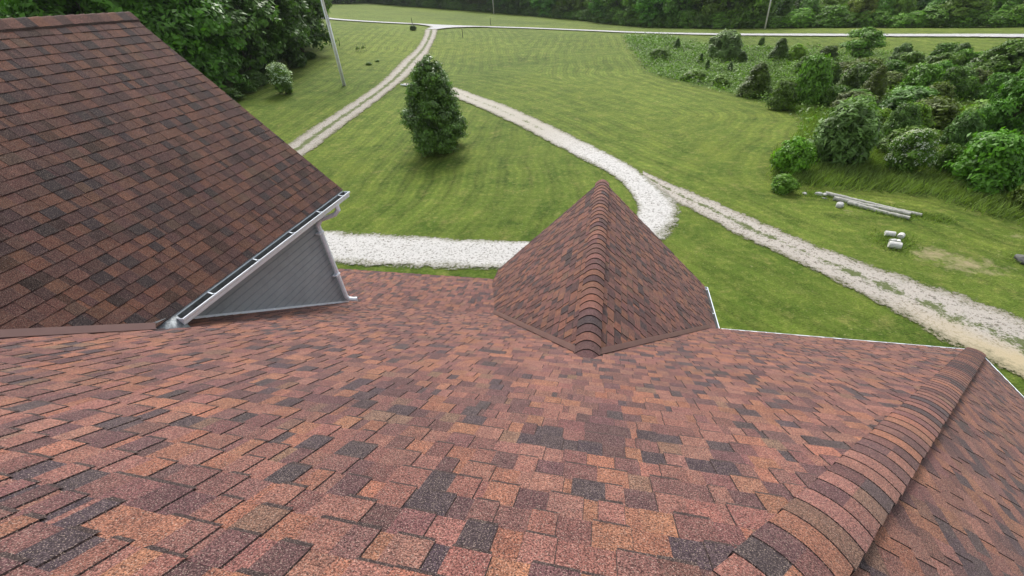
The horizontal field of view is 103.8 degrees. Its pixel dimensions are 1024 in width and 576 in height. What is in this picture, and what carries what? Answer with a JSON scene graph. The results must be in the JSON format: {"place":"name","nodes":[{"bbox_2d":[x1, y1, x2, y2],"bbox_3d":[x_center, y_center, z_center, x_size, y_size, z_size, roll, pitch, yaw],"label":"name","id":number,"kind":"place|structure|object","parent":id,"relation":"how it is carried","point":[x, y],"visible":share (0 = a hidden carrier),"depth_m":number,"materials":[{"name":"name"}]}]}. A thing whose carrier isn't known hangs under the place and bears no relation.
{"place":"outdoors","nodes":[
{"label":"outdoors","id":0,"kind":"place"},
{"bbox_2d":[288,29,437,155],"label":"driveway","id":1,"kind":"structure","parent":0,"point":[311,138],"depth_m":37.19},
{"bbox_2d":[324,83,680,269],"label":"driveway","id":2,"kind":"structure","parent":0,"point":[657,209],"depth_m":17.62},
{"bbox_2d":[220,2,1023,395],"bbox_3d":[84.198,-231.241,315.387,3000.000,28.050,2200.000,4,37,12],"label":"ground","id":3,"kind":"structure","parent":0,"point":[494,176],"depth_m":24.44,"materials":[{"name":"green plant"}]},
{"bbox_2d":[0,0,186,56],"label":"broadleaf tree","id":4,"kind":"object","parent":3,"relation":"on","point":[22,8],"visible":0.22,"depth_m":30.79,"materials":[{"name":"green plant"}]},
{"bbox_2d":[119,0,249,88],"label":"broadleaf tree","id":5,"kind":"object","parent":3,"relation":"on","point":[198,26],"visible":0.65,"depth_m":34.88,"materials":[{"name":"green plant"}]},
{"bbox_2d":[221,87,245,100],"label":"undergrowth bush","id":6,"kind":"object","parent":3,"relation":"on","point":[232,93],"visible":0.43,"depth_m":37.15,"materials":[{"name":"green plant"}]},
{"bbox_2d":[233,79,259,92],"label":"undergrowth bush","id":7,"kind":"object","parent":3,"relation":"on","point":[252,87],"visible":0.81,"depth_m":39.43,"materials":[{"name":"green plant"}]},
{"bbox_2d":[209,0,285,71],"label":"broadleaf tree","id":8,"kind":"object","parent":3,"relation":"on","point":[257,46],"visible":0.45,"depth_m":40.91,"materials":[{"name":"green plant"}]},
{"bbox_2d":[241,70,268,85],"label":"undergrowth bush","id":9,"kind":"object","parent":3,"relation":"on","point":[258,77],"visible":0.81,"depth_m":41.49,"materials":[{"name":"green plant"}]},
{"bbox_2d":[232,0,314,67],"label":"broadleaf tree","id":10,"kind":"object","parent":3,"relation":"on","point":[292,32],"visible":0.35,"depth_m":46.55,"materials":[{"name":"green plant"}]},
{"bbox_2d":[265,62,293,93],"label":"flowering shrub","id":11,"kind":"object","parent":3,"relation":"on","point":[278,74],"visible":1,"depth_m":38.59,"materials":[{"name":"green plant"}]},
{"bbox_2d":[286,50,307,67],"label":"undergrowth bush","id":12,"kind":"object","parent":3,"relation":"on","point":[303,61],"visible":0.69,"depth_m":49.86,"materials":[{"name":"green plant"}]},
{"bbox_2d":[296,0,339,51],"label":"broadleaf tree","id":13,"kind":"object","parent":3,"relation":"on","point":[317,36],"visible":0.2,"depth_m":55.05,"materials":[{"name":"green plant"}]},
{"bbox_2d":[321,0,345,85],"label":"utility pole","id":14,"kind":"object","parent":3,"relation":"on","point":[333,43],"visible":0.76,"depth_m":40.45,"materials":[{"name":"grey wood"}]},
{"bbox_2d":[397,54,470,156],"bbox_3d":[-5.252,-11.806,26.094,4.678,5.927,4.954,-7,36,-3],"label":"cone shaped tree","id":15,"kind":"object","parent":3,"relation":"on","point":[436,123],"visible":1,"depth_m":25.20,"materials":[{"name":"green plant"}]},
{"bbox_2d":[0,11,1023,575],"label":"house","id":16,"kind":"structure","parent":3,"relation":"on","point":[214,361],"depth_m":3.02,"materials":[{"name":"tile"}]},
{"bbox_2d":[505,0,530,12],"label":"broadleaf tree","id":17,"kind":"object","parent":3,"relation":"on","point":[512,4],"visible":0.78,"depth_m":142.71,"materials":[{"name":"green plant"}]},
{"bbox_2d":[530,0,555,16],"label":"broadleaf tree","id":18,"kind":"object","parent":3,"relation":"on","point":[547,5],"visible":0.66,"depth_m":134.98,"materials":[{"name":"green plant"}]},
{"bbox_2d":[550,0,572,17],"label":"broadleaf tree","id":19,"kind":"object","parent":3,"relation":"on","point":[563,4],"visible":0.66,"depth_m":129.63,"materials":[{"name":"green plant"}]},
{"bbox_2d":[588,0,618,17],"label":"broadleaf tree","id":20,"kind":"object","parent":3,"relation":"on","point":[595,5],"visible":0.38,"depth_m":114.13,"materials":[{"name":"green plant"}]},
{"bbox_2d":[600,0,627,16],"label":"broadleaf tree","id":21,"kind":"object","parent":3,"relation":"on","point":[619,6],"visible":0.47,"depth_m":108.55,"materials":[{"name":"green plant"}]},
{"bbox_2d":[326,0,916,16],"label":"distant wood","id":22,"kind":"object","parent":3,"relation":"on","point":[787,6],"visible":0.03,"depth_m":94.89,"materials":[{"name":"green plant"}]},
{"bbox_2d":[622,0,643,19],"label":"broadleaf tree","id":23,"kind":"object","parent":3,"relation":"on","point":[630,5],"visible":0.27,"depth_m":102.24,"materials":[{"name":"green plant"}]},
{"bbox_2d":[632,0,677,26],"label":"broadleaf tree","id":24,"kind":"object","parent":3,"relation":"on","point":[651,9],"visible":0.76,"depth_m":94.92,"materials":[{"name":"green plant"}]},
{"bbox_2d":[648,47,671,59],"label":"weed clump","id":25,"kind":"object","parent":3,"relation":"on","point":[661,52],"visible":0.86,"depth_m":53.41,"materials":[{"name":"green plant"}]},
{"bbox_2d":[662,0,700,27],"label":"broadleaf tree","id":26,"kind":"object","parent":3,"relation":"on","point":[673,7],"visible":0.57,"depth_m":89.62,"materials":[{"name":"green plant"}]},
{"bbox_2d":[678,9,698,27],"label":"bush","id":27,"kind":"object","parent":3,"relation":"on","point":[688,16],"visible":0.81,"depth_m":88.29,"materials":[{"name":"green plant"}]},
{"bbox_2d":[681,68,707,81],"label":"weed clump","id":28,"kind":"object","parent":3,"relation":"on","point":[691,74],"visible":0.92,"depth_m":42.79,"materials":[{"name":"green plant"}]},
{"bbox_2d":[698,15,716,28],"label":"bush","id":29,"kind":"object","parent":3,"relation":"on","point":[703,23],"visible":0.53,"depth_m":84.64,"materials":[{"name":"green plant"}]},
{"bbox_2d":[689,0,733,26],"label":"broadleaf tree","id":30,"kind":"object","parent":3,"relation":"on","point":[711,6],"visible":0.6,"depth_m":83.54,"materials":[{"name":"green plant"}]},
{"bbox_2d":[706,11,729,28],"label":"bush","id":31,"kind":"object","parent":3,"relation":"on","point":[719,22],"visible":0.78,"depth_m":82.51,"materials":[{"name":"green plant"}]},
{"bbox_2d":[711,74,730,85],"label":"weed clump","id":32,"kind":"object","parent":3,"relation":"on","point":[725,78],"visible":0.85,"depth_m":40.42,"materials":[{"name":"green plant"}]},
{"bbox_2d":[706,28,743,59],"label":"shrub","id":33,"kind":"object","parent":3,"relation":"on","point":[729,43],"visible":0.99,"depth_m":52.23,"materials":[{"name":"green plant"}]},
{"bbox_2d":[724,12,750,28],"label":"bush","id":34,"kind":"object","parent":3,"relation":"on","point":[740,22],"visible":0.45,"depth_m":81.14,"materials":[{"name":"green plant"}]},
{"bbox_2d":[712,0,779,27],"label":"broadleaf tree","id":35,"kind":"object","parent":3,"relation":"on","point":[758,7],"visible":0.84,"depth_m":79.97,"materials":[{"name":"green plant"}]},
{"bbox_2d":[734,61,773,97],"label":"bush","id":36,"kind":"object","parent":3,"relation":"on","point":[757,80],"visible":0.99,"depth_m":35.12,"materials":[{"name":"green plant"}]},
{"bbox_2d":[745,13,771,27],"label":"bush","id":37,"kind":"object","parent":3,"relation":"on","point":[759,20],"visible":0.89,"depth_m":79.20,"materials":[{"name":"green plant"}]},
{"bbox_2d":[766,15,785,27],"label":"bush","id":38,"kind":"object","parent":3,"relation":"on","point":[774,22],"visible":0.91,"depth_m":77.30,"materials":[{"name":"green plant"}]},
{"bbox_2d":[767,37,789,60],"bbox_3d":[34.006,-30.226,51.084,2.824,2.905,2.842,-18,38,-17],"label":"cedar","id":39,"kind":"object","parent":3,"relation":"on","point":[781,48],"visible":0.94,"depth_m":50.58,"materials":[{"name":"green plant"}]},
{"bbox_2d":[765,79,799,110],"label":"bush","id":40,"kind":"object","parent":3,"relation":"on","point":[783,93],"visible":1,"depth_m":30.72,"materials":[{"name":"green plant"}]},
{"bbox_2d":[770,173,800,194],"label":"bush","id":41,"kind":"object","parent":3,"relation":"on","point":[784,183],"visible":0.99,"depth_m":18.57,"materials":[{"name":"green plant"}]},
{"bbox_2d":[769,135,820,176],"bbox_3d":[14.172,-6.541,20.197,2.194,2.218,1.987,15,41,25],"label":"bush","id":42,"kind":"object","parent":3,"relation":"on","point":[795,154],"visible":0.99,"depth_m":19.73,"materials":[{"name":"green plant"}]},
{"bbox_2d":[788,43,806,60],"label":"bush","id":43,"kind":"object","parent":3,"relation":"on","point":[799,50],"visible":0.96,"depth_m":50.27,"materials":[{"name":"green plant"}]},
{"bbox_2d":[780,7,816,27],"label":"bush","id":44,"kind":"object","parent":3,"relation":"on","point":[800,18],"visible":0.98,"depth_m":74.98,"materials":[{"name":"green plant"}]},
{"bbox_2d":[621,31,981,137],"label":"weeds","id":45,"kind":"object","parent":3,"relation":"on","point":[675,54],"visible":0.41,"depth_m":49.42,"materials":[{"name":"green plant"}]},
{"bbox_2d":[797,0,821,13],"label":"broadleaf tree","id":46,"kind":"object","parent":3,"relation":"on","point":[810,4],"visible":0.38,"depth_m":75.75,"materials":[{"name":"green plant"}]},
{"bbox_2d":[790,53,833,106],"bbox_3d":[23.280,-15.790,31.264,2.912,4.352,2.752,-22,39,-22],"label":"bush","id":47,"kind":"object","parent":3,"relation":"on","point":[813,78],"visible":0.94,"depth_m":30.56,"materials":[{"name":"green plant"}]},
{"bbox_2d":[818,45,838,57],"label":"bush","id":48,"kind":"object","parent":3,"relation":"on","point":[829,49],"visible":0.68,"depth_m":49.13,"materials":[{"name":"green plant"}]},
{"bbox_2d":[810,4,849,27],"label":"bush","id":49,"kind":"object","parent":3,"relation":"on","point":[829,16],"visible":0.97,"depth_m":72.67,"materials":[{"name":"green plant"}]},
{"bbox_2d":[816,0,848,14],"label":"broadleaf tree","id":50,"kind":"object","parent":3,"relation":"on","point":[823,3],"visible":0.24,"depth_m":74.70,"materials":[{"name":"green plant"}]},
{"bbox_2d":[828,60,842,84],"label":"bush","id":51,"kind":"object","parent":3,"relation":"on","point":[836,72],"visible":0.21,"depth_m":38.03,"materials":[{"name":"green plant"}]},
{"bbox_2d":[817,84,854,105],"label":"bush","id":52,"kind":"object","parent":3,"relation":"on","point":[831,95],"visible":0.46,"depth_m":30.21,"materials":[{"name":"green plant"}]},
{"bbox_2d":[806,98,884,166],"bbox_3d":[16.874,-7.716,20.517,3.407,3.774,3.233,1,37,9],"label":"shrub","id":53,"kind":"object","parent":3,"relation":"on","point":[848,131],"visible":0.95,"depth_m":19.66,"materials":[{"name":"green plant"}]},
{"bbox_2d":[829,12,863,27],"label":"bush","id":54,"kind":"object","parent":3,"relation":"on","point":[852,19],"visible":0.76,"depth_m":71.61,"materials":[{"name":"green plant"}]},
{"bbox_2d":[836,67,860,89],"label":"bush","id":55,"kind":"object","parent":3,"relation":"on","point":[850,78],"visible":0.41,"depth_m":32.49,"materials":[{"name":"green plant"}]},
{"bbox_2d":[830,90,878,108],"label":"bush","id":56,"kind":"object","parent":3,"relation":"on","point":[841,97],"visible":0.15,"depth_m":28.26,"materials":[{"name":"green plant"}]},
{"bbox_2d":[838,62,878,88],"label":"bush","id":57,"kind":"object","parent":3,"relation":"on","point":[866,69],"visible":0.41,"depth_m":36.30,"materials":[{"name":"green plant"}]},
{"bbox_2d":[846,0,878,26],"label":"broadleaf tree","id":58,"kind":"object","parent":3,"relation":"on","point":[857,6],"visible":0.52,"depth_m":71.25,"materials":[{"name":"green plant"}]},
{"bbox_2d":[841,56,884,76],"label":"bush","id":59,"kind":"object","parent":3,"relation":"on","point":[876,60],"visible":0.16,"depth_m":39.59,"materials":[{"name":"green plant"}]},
{"bbox_2d":[846,94,879,117],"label":"bush","id":60,"kind":"object","parent":3,"relation":"on","point":[869,98],"visible":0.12,"depth_m":23.41,"materials":[{"name":"green plant"}]},
{"bbox_2d":[838,26,889,57],"bbox_3d":[38.978,-26.447,44.962,5.157,4.739,4.495,-30,43,-30],"label":"spreading tree","id":61,"kind":"object","parent":3,"relation":"on","point":[861,46],"visible":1,"depth_m":43.72,"materials":[{"name":"green plant"}]},
{"bbox_2d":[854,9,874,27],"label":"bush","id":62,"kind":"object","parent":3,"relation":"on","point":[864,22],"visible":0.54,"depth_m":71.03,"materials":[{"name":"green plant"}]},
{"bbox_2d":[832,196,910,215],"bbox_3d":[15.238,-3.494,17.091,0.199,0.214,2.651,-32,44,-32],"label":"log","id":63,"kind":"object","parent":3,"relation":"on","point":[841,199],"visible":0.81,"depth_m":16.91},
{"bbox_2d":[825,191,922,215],"bbox_3d":[15.394,-3.624,17.231,0.186,0.218,3.374,-31,43,-31],"label":"log","id":64,"kind":"object","parent":3,"relation":"on","point":[855,199],"visible":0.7,"depth_m":17.35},
{"bbox_2d":[860,64,889,103],"bbox_3d":[28.144,-15.536,31.314,2.358,3.414,2.343,27,47,36],"label":"cedar","id":65,"kind":"object","parent":3,"relation":"on","point":[877,83],"visible":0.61,"depth_m":30.73,"materials":[{"name":"green plant"}]},
{"bbox_2d":[847,201,910,219],"bbox_3d":[15.230,-3.246,16.748,0.191,0.218,2.129,-27,42,-28],"label":"log","id":66,"kind":"object","parent":3,"relation":"on","point":[856,204],"visible":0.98,"depth_m":16.74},
{"bbox_2d":[866,7,894,27],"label":"bush","id":67,"kind":"object","parent":3,"relation":"on","point":[881,15],"visible":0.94,"depth_m":69.46,"materials":[{"name":"green plant"}]},
{"bbox_2d":[872,0,897,14],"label":"broadleaf tree","id":68,"kind":"object","parent":3,"relation":"on","point":[884,4],"visible":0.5,"depth_m":69.52,"materials":[{"name":"green plant"}]},
{"bbox_2d":[882,59,908,73],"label":"bush","id":69,"kind":"object","parent":3,"relation":"on","point":[894,65],"visible":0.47,"depth_m":40.09,"materials":[{"name":"green plant"}]},
{"bbox_2d":[887,71,905,90],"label":"bush","id":70,"kind":"object","parent":3,"relation":"on","point":[896,78],"visible":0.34,"depth_m":36.93,"materials":[{"name":"green plant"}]},
{"bbox_2d":[878,12,916,27],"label":"bush","id":71,"kind":"object","parent":3,"relation":"on","point":[898,20],"visible":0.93,"depth_m":67.95,"materials":[{"name":"green plant"}]},
{"bbox_2d":[880,101,922,140],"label":"bush","id":72,"kind":"object","parent":3,"relation":"on","point":[905,115],"visible":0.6,"depth_m":20.77,"materials":[{"name":"green plant"}]},
{"bbox_2d":[892,42,913,55],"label":"shrub","id":73,"kind":"object","parent":3,"relation":"on","point":[906,47],"visible":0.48,"depth_m":45.98,"materials":[{"name":"green plant"}]},
{"bbox_2d":[889,0,919,14],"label":"broadleaf tree","id":74,"kind":"object","parent":3,"relation":"on","point":[905,6],"visible":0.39,"depth_m":69.26,"materials":[{"name":"green plant"}]},
{"bbox_2d":[877,86,936,110],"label":"bush","id":75,"kind":"object","parent":3,"relation":"on","point":[893,101],"visible":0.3,"depth_m":25.12,"materials":[{"name":"green plant"}]},
{"bbox_2d":[874,125,942,155],"bbox_3d":[20.514,-7.321,20.719,2.525,2.102,2.661,-15,37,-14],"label":"bush","id":76,"kind":"object","parent":3,"relation":"on","point":[883,144],"visible":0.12,"depth_m":20.56,"materials":[{"name":"green plant"}]},
{"bbox_2d":[882,100,935,128],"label":"bush","id":77,"kind":"object","parent":3,"relation":"on","point":[926,110],"visible":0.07,"depth_m":22.42,"materials":[{"name":"green plant"}]},
{"bbox_2d":[796,188,1023,263],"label":"grass tufts","id":78,"kind":"object","parent":3,"relation":"on","point":[925,215],"visible":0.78,"depth_m":15.86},
{"bbox_2d":[883,127,940,172],"bbox_3d":[18.935,-6.291,19.092,2.092,2.543,1.864,9,38,18],"label":"flowering shrub","id":79,"kind":"object","parent":3,"relation":"on","point":[916,155],"visible":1,"depth_m":18.68,"materials":[{"name":"green plant"}]},
{"bbox_2d":[898,50,925,65],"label":"bush","id":80,"kind":"object","parent":3,"relation":"on","point":[911,58],"visible":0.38,"depth_m":41.02,"materials":[{"name":"green plant"}]},
{"bbox_2d":[899,10,928,27],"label":"bush","id":81,"kind":"object","parent":3,"relation":"on","point":[919,15],"visible":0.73,"depth_m":66.95,"materials":[{"name":"green plant"}]},
{"bbox_2d":[891,62,948,93],"bbox_3d":[31.675,-15.770,31.539,2.807,3.443,2.971,-27,42,-27],"label":"bush","id":82,"kind":"object","parent":3,"relation":"on","point":[924,74],"visible":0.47,"depth_m":30.55,"materials":[{"name":"green plant"}]},
{"bbox_2d":[909,4,951,27],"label":"bush","id":83,"kind":"object","parent":3,"relation":"on","point":[936,18],"visible":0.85,"depth_m":65.86,"materials":[{"name":"green plant"}]},
{"bbox_2d":[914,95,966,131],"bbox_3d":[25.477,-10.591,24.834,3.393,2.356,3.590,-1,36,5],"label":"bush","id":84,"kind":"object","parent":3,"relation":"on","point":[945,110],"visible":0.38,"depth_m":23.71,"materials":[{"name":"green plant"}]},
{"bbox_2d":[926,81,956,99],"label":"bush","id":85,"kind":"object","parent":3,"relation":"on","point":[945,88],"visible":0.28,"depth_m":27.92,"materials":[{"name":"green plant"}]},
{"bbox_2d":[924,42,959,62],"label":"bush","id":86,"kind":"object","parent":3,"relation":"on","point":[946,47],"visible":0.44,"depth_m":43.44,"materials":[{"name":"green plant"}]},
{"bbox_2d":[926,143,964,174],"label":"bush","id":87,"kind":"object","parent":3,"relation":"on","point":[948,152],"visible":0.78,"depth_m":18.68,"materials":[{"name":"green plant"}]},
{"bbox_2d":[926,52,966,66],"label":"bush","id":88,"kind":"object","parent":3,"relation":"on","point":[960,60],"visible":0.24,"depth_m":39.50,"materials":[{"name":"green plant"}]},
{"bbox_2d":[939,65,969,97],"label":"bush","id":89,"kind":"object","parent":3,"relation":"on","point":[956,77],"visible":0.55,"depth_m":30.46,"materials":[{"name":"green plant"}]},
{"bbox_2d":[941,15,978,27],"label":"bush","id":90,"kind":"object","parent":3,"relation":"on","point":[954,21],"visible":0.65,"depth_m":64.99,"materials":[{"name":"green plant"}]},
{"bbox_2d":[937,109,986,146],"bbox_3d":[23.919,-8.268,21.415,1.735,2.448,1.646,-6,36,-2],"label":"shrub","id":91,"kind":"object","parent":3,"relation":"on","point":[963,125],"visible":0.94,"depth_m":20.95,"materials":[{"name":"green plant"}]},
{"bbox_2d":[938,0,993,19],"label":"broadleaf tree","id":92,"kind":"object","parent":3,"relation":"on","point":[955,8],"visible":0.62,"depth_m":64.12,"materials":[{"name":"green plant"}]},
{"bbox_2d":[954,75,980,101],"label":"bush","id":93,"kind":"object","parent":3,"relation":"on","point":[974,85],"visible":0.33,"depth_m":31.71,"materials":[{"name":"green plant"}]},
{"bbox_2d":[955,47,979,63],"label":"bush","id":94,"kind":"object","parent":3,"relation":"on","point":[970,53],"visible":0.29,"depth_m":39.39,"materials":[{"name":"green plant"}]},
{"bbox_2d":[953,7,990,27],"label":"bush","id":95,"kind":"object","parent":3,"relation":"on","point":[977,14],"visible":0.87,"depth_m":63.65,"materials":[{"name":"green plant"}]},
{"bbox_2d":[958,99,990,113],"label":"bush","id":96,"kind":"object","parent":3,"relation":"on","point":[979,105],"visible":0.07,"depth_m":26.55,"materials":[{"name":"green plant"}]},
{"bbox_2d":[940,126,1023,196],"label":"shrub","id":97,"kind":"object","parent":3,"relation":"on","point":[989,162],"visible":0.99,"depth_m":16.72,"materials":[{"name":"green plant"}]},
{"bbox_2d":[971,68,993,90],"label":"bush","id":98,"kind":"object","parent":3,"relation":"on","point":[983,75],"visible":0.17,"depth_m":33.44,"materials":[{"name":"green plant"}]},
{"bbox_2d":[969,72,1014,100],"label":"bush","id":99,"kind":"object","parent":3,"relation":"on","point":[994,81],"visible":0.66,"depth_m":30.74,"materials":[{"name":"green plant"}]},
{"bbox_2d":[970,38,1023,73],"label":"leafy tree","id":100,"kind":"object","parent":3,"relation":"on","point":[1006,56],"visible":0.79,"depth_m":35.36,"materials":[{"name":"green plant"}]},
{"bbox_2d":[978,10,1017,27],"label":"bush","id":101,"kind":"object","parent":3,"relation":"on","point":[997,19],"visible":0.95,"depth_m":62.15,"materials":[{"name":"green plant"}]},
{"bbox_2d":[976,71,1023,134],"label":"leafy tree","id":102,"kind":"object","parent":3,"relation":"on","point":[1005,107],"visible":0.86,"depth_m":21.69,"materials":[{"name":"green plant"}]},
{"bbox_2d":[989,0,1023,11],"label":"broadleaf tree","id":103,"kind":"object","parent":3,"relation":"on","point":[1001,5],"visible":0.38,"depth_m":62.82,"materials":[{"name":"green plant"}]},
{"bbox_2d":[999,184,1023,210],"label":"bush","id":104,"kind":"object","parent":3,"relation":"on","point":[1017,196],"visible":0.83,"depth_m":15.89,"materials":[{"name":"green plant"}]},
{"bbox_2d":[1006,4,1023,26],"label":"bush","id":105,"kind":"object","parent":3,"relation":"on","point":[1018,20],"visible":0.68,"depth_m":61.27,"materials":[{"name":"green plant"}]},
{"bbox_2d":[329,18,1023,36],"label":"road","id":106,"kind":"structure","parent":0,"point":[949,35],"depth_m":64.92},
{"bbox_2d":[643,171,1023,376],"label":"driveway","id":107,"kind":"structure","parent":0,"point":[993,333],"depth_m":12.49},
{"bbox_2d":[765,100,1023,225],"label":"tall grass","id":108,"kind":"structure","parent":0,"point":[931,179],"depth_m":18.80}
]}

